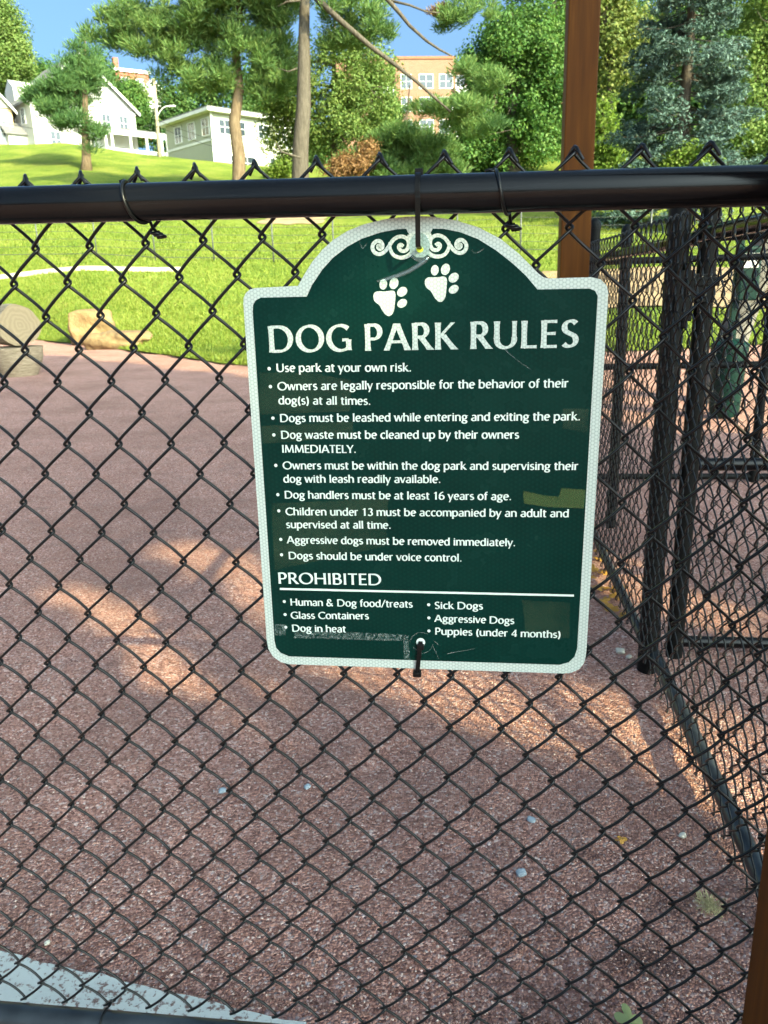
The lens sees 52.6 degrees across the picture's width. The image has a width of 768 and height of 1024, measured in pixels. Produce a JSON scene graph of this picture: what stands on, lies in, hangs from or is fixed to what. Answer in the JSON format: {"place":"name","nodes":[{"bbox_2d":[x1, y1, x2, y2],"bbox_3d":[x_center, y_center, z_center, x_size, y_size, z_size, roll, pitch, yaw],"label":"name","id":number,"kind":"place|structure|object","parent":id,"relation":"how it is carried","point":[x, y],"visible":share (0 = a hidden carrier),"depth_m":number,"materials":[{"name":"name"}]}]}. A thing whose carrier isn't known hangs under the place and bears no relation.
{"place":"outdoors","nodes":[
{"label":"outdoors","id":0,"kind":"place"},
{"bbox_2d":[1,0,762,155],"label":"sky","id":1,"kind":"structure","parent":0,"point":[52,20],"materials":[{"name":"blue"}]},
{"bbox_2d":[0,143,765,365],"bbox_3d":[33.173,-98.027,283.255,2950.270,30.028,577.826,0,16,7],"label":"lawn","id":2,"kind":"structure","parent":0,"point":[50,164],"depth_m":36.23,"materials":[{"name":"green plant"}]},
{"bbox_2d":[0,93,16,144],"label":"house","id":3,"kind":"structure","parent":2,"relation":"on","point":[8,112],"depth_m":80.14,"materials":[{"name":"white paint"}]},
{"bbox_2d":[0,120,6,143],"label":"window","id":4,"kind":"structure","parent":3,"relation":"in","point":[2,135],"depth_m":80.33,"materials":[{"name":"glass"}]},
{"bbox_2d":[0,0,39,98],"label":"maple tree","id":5,"kind":"object","parent":2,"relation":"on","point":[17,61],"visible":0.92,"depth_m":93.45,"materials":[{"name":"green plant"}]},
{"bbox_2d":[32,53,55,77],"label":"leafy tree","id":6,"kind":"object","parent":2,"relation":"on","point":[41,64],"visible":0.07,"depth_m":104.61,"materials":[{"name":"green plant"}]},
{"bbox_2d":[13,29,119,170],"bbox_3d":[-23.414,-30.245,57.659,8.257,10.063,5.034,0,16,7],"label":"pine tree","id":7,"kind":"object","parent":2,"relation":"on","point":[74,83],"visible":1,"depth_m":56.75,"materials":[{"name":"green plant"}]},
{"bbox_2d":[0,53,167,155],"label":"house","id":8,"kind":"structure","parent":2,"relation":"on","point":[116,108],"depth_m":83.51,"materials":[{"name":"white paint"}]},
{"bbox_2d":[19,107,25,124],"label":"window","id":9,"kind":"structure","parent":8,"relation":"in","point":[22,112],"depth_m":80.79,"materials":[{"name":"white glass"}]},
{"bbox_2d":[49,130,61,142],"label":"window","id":10,"kind":"structure","parent":8,"relation":"in","point":[55,136],"depth_m":81.24,"materials":[{"name":"white glass"}]},
{"bbox_2d":[101,113,111,126],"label":"window","id":11,"kind":"structure","parent":8,"relation":"in","point":[103,115],"depth_m":84.44,"materials":[{"name":"white glass"}]},
{"bbox_2d":[118,115,128,131],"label":"window","id":12,"kind":"structure","parent":8,"relation":"in","point":[123,120],"depth_m":85.72,"materials":[{"name":"white glass"}]},
{"bbox_2d":[0,266,180,278],"bbox_3d":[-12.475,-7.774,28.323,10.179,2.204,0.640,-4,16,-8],"label":"kerb wall","id":13,"kind":"structure","parent":2,"relation":"on","point":[100,268],"depth_m":28.12,"materials":[{"name":"concrete"}]},
{"bbox_2d":[63,42,131,88],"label":"leafy tree","id":14,"kind":"object","parent":2,"relation":"on","point":[111,67],"visible":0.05,"depth_m":107.73,"materials":[{"name":"green plant"}]},
{"bbox_2d":[112,57,151,145],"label":"house","id":15,"kind":"structure","parent":2,"relation":"on","point":[127,71],"depth_m":142.63,"materials":[{"name":"orange brick"}]},
{"bbox_2d":[115,72,154,150],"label":"leafy tree","id":16,"kind":"object","parent":2,"relation":"on","point":[130,94],"visible":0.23,"depth_m":98.83,"materials":[{"name":"green plant"}]},
{"bbox_2d":[114,71,158,107],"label":"leafy tree","id":17,"kind":"object","parent":2,"relation":"on","point":[146,91],"visible":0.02,"depth_m":112.49,"materials":[{"name":"green plant"}]},
{"bbox_2d":[143,81,163,129],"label":"house","id":18,"kind":"structure","parent":2,"relation":"on","point":[148,83],"depth_m":127.87,"materials":[{"name":"white"}]},
{"bbox_2d":[149,79,175,156],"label":"utility pole","id":19,"kind":"object","parent":2,"relation":"on","point":[152,92],"visible":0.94,"depth_m":70.28,"materials":[{"name":"grey wood"}]},
{"bbox_2d":[2,122,153,131],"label":"overhead wire","id":20,"kind":"object","parent":19,"relation":"attached to","point":[60,131],"visible":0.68,"depth_m":73.02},
{"bbox_2d":[157,126,270,158],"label":"overhead wire","id":21,"kind":"object","parent":19,"relation":"attached to","point":[210,145],"visible":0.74,"depth_m":69.22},
{"bbox_2d":[158,120,291,153],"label":"overhead wire","id":22,"kind":"object","parent":19,"relation":"attached to","point":[213,139],"visible":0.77,"depth_m":68.84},
{"bbox_2d":[139,74,198,155],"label":"leafy tree","id":23,"kind":"object","parent":2,"relation":"on","point":[169,96],"visible":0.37,"depth_m":91.37,"materials":[{"name":"green plant"}]},
{"bbox_2d":[70,0,316,179],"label":"pine tree","id":24,"kind":"object","parent":2,"relation":"on","point":[194,26],"visible":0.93,"depth_m":43.16,"materials":[{"name":"green plant"}]},
{"bbox_2d":[177,46,259,111],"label":"leafy tree","id":25,"kind":"object","parent":2,"relation":"on","point":[207,99],"visible":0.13,"depth_m":97.02,"materials":[{"name":"green plant"}]},
{"bbox_2d":[159,105,291,165],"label":"house","id":26,"kind":"structure","parent":2,"relation":"on","point":[210,122],"depth_m":76.26,"materials":[{"name":"grey paint"}]},
{"bbox_2d":[173,126,182,144],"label":"window","id":27,"kind":"structure","parent":26,"relation":"in","point":[178,139],"depth_m":78.27,"materials":[{"name":"white glass"}]},
{"bbox_2d":[186,121,195,140],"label":"window","id":28,"kind":"structure","parent":26,"relation":"in","point":[190,126],"depth_m":76.41,"materials":[{"name":"white glass"}]},
{"bbox_2d":[200,117,209,136],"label":"window","id":29,"kind":"structure","parent":26,"relation":"in","point":[205,129],"depth_m":74.59,"materials":[{"name":"white glass"}]},
{"bbox_2d":[218,118,229,135],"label":"window","id":30,"kind":"structure","parent":26,"relation":"in","point":[223,124],"depth_m":74.81,"materials":[{"name":"white glass"}]},
{"bbox_2d":[240,121,246,137],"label":"window","id":31,"kind":"structure","parent":26,"relation":"in","point":[243,124],"depth_m":76.27,"materials":[{"name":"white glass"}]},
{"bbox_2d":[245,156,254,164],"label":"window","id":32,"kind":"structure","parent":26,"relation":"in","point":[248,159],"depth_m":77.24,"materials":[{"name":"white glass"}]},
{"bbox_2d":[257,124,267,139],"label":"window","id":33,"kind":"structure","parent":26,"relation":"in","point":[258,128],"depth_m":77.62,"materials":[{"name":"white glass"}]},
{"bbox_2d":[228,56,288,113],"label":"leafy tree","id":34,"kind":"object","parent":2,"relation":"on","point":[244,66],"visible":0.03,"depth_m":100.74,"materials":[{"name":"green plant"}]},
{"bbox_2d":[261,150,291,178],"bbox_3d":[-8.366,-27.959,63.093,3.152,2.851,2.520,0,16,7],"label":"shrub","id":35,"kind":"object","parent":2,"relation":"on","point":[279,169],"visible":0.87,"depth_m":62.52,"materials":[{"name":"green plant"}]},
{"bbox_2d":[257,217,325,223],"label":"bare earth","id":36,"kind":"structure","parent":2,"relation":"on","point":[316,220],"depth_m":42.20,"materials":[{"name":"beige soil"}]},
{"bbox_2d":[240,20,405,174],"bbox_3d":[-4.029,-26.251,50.510,11.172,11.802,6.729,0,16,7],"label":"locust tree","id":37,"kind":"object","parent":2,"relation":"on","point":[344,103],"visible":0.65,"depth_m":49.11,"materials":[{"name":"green plant"}]},
{"bbox_2d":[308,142,348,165],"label":"leafy tree","id":38,"kind":"object","parent":2,"relation":"on","point":[339,149],"visible":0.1,"depth_m":81.51,"materials":[{"name":"green plant"}]},
{"bbox_2d":[315,136,383,176],"bbox_3d":[-1.912,-18.791,43.952,4.034,4.636,2.542,0,16,7],"label":"dead shrub","id":39,"kind":"object","parent":2,"relation":"on","point":[355,165],"visible":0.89,"depth_m":43.13,"materials":[{"name":"brown plant"}]},
{"bbox_2d":[0,210,753,260],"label":"wire fence","id":40,"kind":"object","parent":2,"relation":"on","point":[333,234],"visible":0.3,"depth_m":29.73,"materials":[{"name":"metal"}]},
{"bbox_2d":[242,0,516,177],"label":"pine tree","id":41,"kind":"object","parent":2,"relation":"on","point":[349,31],"visible":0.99,"depth_m":40.85,"materials":[{"name":"green plant"}]},
{"bbox_2d":[369,95,411,124],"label":"leafy tree","id":42,"kind":"object","parent":2,"relation":"on","point":[403,111],"visible":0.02,"depth_m":87.28,"materials":[{"name":"green plant"}]},
{"bbox_2d":[330,85,475,175],"bbox_3d":[0.947,-21.392,46.048,8.624,6.933,5.708,-3,16,-4],"label":"young pine","id":43,"kind":"object","parent":2,"relation":"on","point":[407,147],"visible":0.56,"depth_m":44.66,"materials":[{"name":"green plant"}]},
{"bbox_2d":[331,56,557,153],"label":"apartment building","id":44,"kind":"structure","parent":2,"relation":"on","point":[429,74],"depth_m":116.44,"materials":[{"name":"orange brick"}]},
{"bbox_2d":[400,74,411,88],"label":"window","id":45,"kind":"structure","parent":44,"relation":"in","point":[407,81],"depth_m":116.26,"materials":[{"name":"white glass"}]},
{"bbox_2d":[401,97,411,111],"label":"window","id":46,"kind":"structure","parent":44,"relation":"in","point":[405,100],"depth_m":116.91,"materials":[{"name":"white glass"}]},
{"bbox_2d":[419,74,432,88],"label":"window","id":47,"kind":"structure","parent":44,"relation":"in","point":[426,79],"depth_m":116.43,"materials":[{"name":"white glass"}]},
{"bbox_2d":[419,119,433,131],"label":"window","id":48,"kind":"structure","parent":44,"relation":"in","point":[429,121],"depth_m":118.06,"materials":[{"name":"white glass"}]},
{"bbox_2d":[439,74,452,88],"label":"window","id":49,"kind":"structure","parent":44,"relation":"in","point":[444,82],"depth_m":116.74,"materials":[{"name":"white glass"}]},
{"bbox_2d":[433,0,565,172],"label":"maple tree","id":50,"kind":"object","parent":2,"relation":"on","point":[533,58],"visible":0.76,"depth_m":54.45,"materials":[{"name":"green plant"}]},
{"bbox_2d":[482,0,655,154],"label":"maple tree","id":51,"kind":"object","parent":2,"relation":"on","point":[533,1],"visible":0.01,"depth_m":72.11,"materials":[{"name":"green plant"}]},
{"bbox_2d":[555,0,662,146],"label":"birch tree","id":52,"kind":"object","parent":2,"relation":"on","point":[616,41],"visible":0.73,"depth_m":60.45,"materials":[{"name":"green plant"}]},
{"bbox_2d":[594,90,641,168],"bbox_3d":[12.197,-19.778,42.950,3.415,6.218,3.509,-7,17,-18],"label":"shrub","id":53,"kind":"object","parent":2,"relation":"on","point":[606,156],"visible":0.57,"depth_m":42.24,"materials":[{"name":"green plant"}]},
{"bbox_2d":[591,0,765,229],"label":"spruce tree","id":54,"kind":"object","parent":2,"relation":"on","point":[672,40],"visible":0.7,"depth_m":32.98,"materials":[{"name":"green plant"}]},
{"bbox_2d":[594,0,767,154],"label":"maple tree","id":55,"kind":"object","parent":2,"relation":"on","point":[694,103],"visible":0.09,"depth_m":66.69,"materials":[{"name":"green plant"}]},
{"bbox_2d":[657,138,726,226],"bbox_3d":[12.998,-13.641,33.216,2.873,4.237,2.376,0,16,7],"label":"shrub","id":56,"kind":"object","parent":2,"relation":"on","point":[687,156],"visible":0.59,"depth_m":32.41,"materials":[{"name":"green plant"}]},
{"bbox_2d":[695,0,767,163],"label":"maple tree","id":57,"kind":"object","parent":2,"relation":"on","point":[757,57],"visible":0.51,"depth_m":53.01,"materials":[{"name":"green plant"}]},
{"bbox_2d":[0,340,767,1023],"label":"gravel","id":58,"kind":"structure","parent":0,"point":[168,410],"depth_m":2.13,"materials":[{"name":"brown gravel"}]},
{"bbox_2d":[0,345,42,377],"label":"stump","id":59,"kind":"object","parent":58,"relation":"on","point":[24,367],"visible":0.7,"depth_m":12.36,"materials":[{"name":"beige wood"}]},
{"bbox_2d":[0,304,41,345],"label":"log","id":60,"kind":"object","parent":59,"relation":"on","point":[21,323],"visible":0.88,"depth_m":12.23,"materials":[{"name":"beige wood"}]},
{"bbox_2d":[68,309,115,344],"bbox_3d":[-7.641,-4.819,20.380,1.213,1.006,1.096,-5,17,-10],"label":"boulder","id":61,"kind":"object","parent":58,"relation":"on","point":[81,322],"visible":0.59,"depth_m":19.89,"materials":[{"name":"stone"}]},
{"bbox_2d":[82,330,152,349],"bbox_3d":[-6.275,-4.048,18.321,1.534,0.478,0.974,2,17,13],"label":"boulder","id":62,"kind":"object","parent":58,"relation":"on","point":[111,340],"visible":0.62,"depth_m":17.97,"materials":[{"name":"grey stone"}]},
{"bbox_2d":[0,951,305,1023],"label":"kerb","id":63,"kind":"structure","parent":58,"relation":"on","point":[62,981],"depth_m":1.42,"materials":[{"name":"white concrete"}]},
{"bbox_2d":[218,787,225,793],"bbox_3d":[-0.417,0.720,2.006,0.023,0.014,0.018,-8,17,-20],"label":"stone","id":64,"kind":"object","parent":58,"relation":"on","point":[222,790],"visible":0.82,"depth_m":2.00,"materials":[{"name":"white stone"}]},
{"bbox_2d":[304,783,310,789],"bbox_3d":[-0.199,0.712,2.014,0.019,0.010,0.015,-11,19,-30],"label":"stone","id":65,"kind":"object","parent":58,"relation":"on","point":[307,786],"visible":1,"depth_m":2.01,"materials":[{"name":"white stone"}]},
{"bbox_2d":[0,140,767,1023],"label":"chain link fence","id":66,"kind":"object","parent":58,"relation":"on","point":[494,190],"visible":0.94,"depth_m":1.03,"materials":[{"name":"black metal"}]},
{"bbox_2d":[413,641,423,676],"bbox_3d":[0.047,0.195,1.042,0.015,0.051,0.019,0,16,7],"label":"cable tie","id":67,"kind":"object","parent":66,"relation":"attached to","point":[417,671],"visible":1,"depth_m":1.03,"materials":[{"name":"plastic"}]},
{"bbox_2d":[415,168,422,248],"bbox_3d":[0.039,-0.339,0.868,0.009,0.085,0.046,0,16,7],"label":"cable tie","id":68,"kind":"object","parent":66,"relation":"attached to","point":[418,171],"visible":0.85,"depth_m":0.85,"materials":[{"name":"plastic"}]},
{"bbox_2d":[243,216,607,673],"bbox_3d":[0.047,-0.062,0.963,0.430,0.572,0.003,0,16,7],"label":"rules sign","id":69,"kind":"object","parent":66,"relation":"attached to","point":[425,419],"visible":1,"depth_m":0.96,"materials":[{"name":"green metal"}]},
{"bbox_2d":[516,868,526,876],"bbox_3d":[0.300,0.788,1.697,0.024,0.013,0.021,-7,17,-18],"label":"stone","id":70,"kind":"object","parent":58,"relation":"on","point":[520,872],"visible":1,"depth_m":1.69,"materials":[{"name":"white stone"}]},
{"bbox_2d":[527,816,535,822],"bbox_3d":[0.354,0.739,1.863,0.022,0.013,0.019,12,21,38],"label":"stone","id":71,"kind":"object","parent":58,"relation":"on","point":[530,819],"visible":1,"depth_m":1.86,"materials":[{"name":"grey stone"}]},
{"bbox_2d":[557,0,600,277],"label":"wooden post","id":72,"kind":"object","parent":58,"relation":"on","point":[581,44],"visible":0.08,"depth_m":2.98,"materials":[{"name":"brown wood"}]},
{"bbox_2d":[591,564,598,575],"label":"fallen leaf","id":73,"kind":"object","parent":58,"relation":"on","point":[593,568],"visible":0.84,"depth_m":3.43,"materials":[{"name":"plant"}]},
{"bbox_2d":[599,596,611,603],"bbox_3d":[0.884,0.350,3.103,0.074,0.006,0.042,-24,33,-32],"label":"fallen leaf","id":74,"kind":"object","parent":58,"relation":"on","point":[605,599],"visible":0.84,"depth_m":3.10,"materials":[{"name":"plant"}]},
{"bbox_2d":[605,603,623,611],"bbox_3d":[0.895,0.374,3.028,0.100,0.008,0.057,12,32,28],"label":"fallen leaf","id":75,"kind":"object","parent":58,"relation":"on","point":[612,607],"visible":0.66,"depth_m":3.03,"materials":[{"name":"plant"}]},
{"bbox_2d":[609,590,619,599],"bbox_3d":[0.940,0.339,3.119,0.054,0.008,0.095,-19,33,-25],"label":"fallen leaf","id":76,"kind":"object","parent":58,"relation":"on","point":[612,594],"visible":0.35,"depth_m":3.13,"materials":[{"name":"plant"}]},
{"bbox_2d":[614,836,626,843],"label":"fallen leaf","id":77,"kind":"object","parent":58,"relation":"on","point":[621,839],"visible":0.98,"depth_m":1.78,"materials":[{"name":"yellow plant"}]},
{"bbox_2d":[616,648,624,653],"bbox_3d":[0.819,0.482,2.690,0.031,0.019,0.028,1,16,9],"label":"stone","id":78,"kind":"object","parent":58,"relation":"on","point":[620,650],"visible":1,"depth_m":2.68,"materials":[{"name":"grey stone"}]},
{"bbox_2d":[614,1003,642,1023],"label":"oak leaf","id":79,"kind":"object","parent":58,"relation":"on","point":[627,1015],"visible":0.89,"depth_m":1.35,"materials":[{"name":"green plant"}]},
{"bbox_2d":[589,207,767,901],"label":"chain link fence","id":80,"kind":"object","parent":58,"relation":"on","point":[646,626],"visible":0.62,"depth_m":2.06,"materials":[{"name":"black metal"}]},
{"bbox_2d":[665,208,767,658],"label":"gate","id":81,"kind":"structure","parent":80,"relation":"attached to","point":[739,464],"depth_m":2.39,"materials":[{"name":"metal"}]},
{"bbox_2d":[678,832,685,838],"bbox_3d":[0.691,0.749,1.797,0.019,0.010,0.015,-14,21,-37],"label":"stone","id":82,"kind":"object","parent":58,"relation":"on","point":[682,835],"visible":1,"depth_m":1.79,"materials":[{"name":"white stone"}]},
{"bbox_2d":[597,224,767,527],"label":"chain link fence","id":83,"kind":"object","parent":58,"relation":"on","point":[761,406],"visible":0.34,"depth_m":4.64,"materials":[{"name":"black metal"}]},
{"bbox_2d":[690,886,727,920],"bbox_3d":[0.672,0.802,1.597,0.101,0.014,0.090,10,20,35],"label":"fallen leaf","id":84,"kind":"object","parent":58,"relation":"on","point":[710,904],"visible":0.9,"depth_m":1.60,"materials":[{"name":"plant"}]},
{"bbox_2d":[709,240,761,417],"bbox_3d":[3.095,-1.616,6.894,0.322,1.550,0.451,8,19,30],"label":"waste station","id":85,"kind":"object","parent":58,"relation":"on","point":[732,316],"visible":0.33,"depth_m":6.85,"materials":[{"name":"green metal"}]},
{"bbox_2d":[705,210,767,403],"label":"tree","id":86,"kind":"object","parent":58,"relation":"on","point":[743,309],"visible":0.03,"depth_m":7.64,"materials":[{"name":"green plant"}]},
{"bbox_2d":[742,825,767,1023],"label":"wooden post","id":87,"kind":"object","parent":58,"relation":"on","point":[755,1010],"depth_m":0.94,"materials":[{"name":"brown wood"}]},
{"bbox_2d":[542,266,767,306],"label":"path","id":88,"kind":"structure","parent":0,"point":[717,295],"depth_m":23.05,"materials":[{"name":"beige concrete"}]}
]}

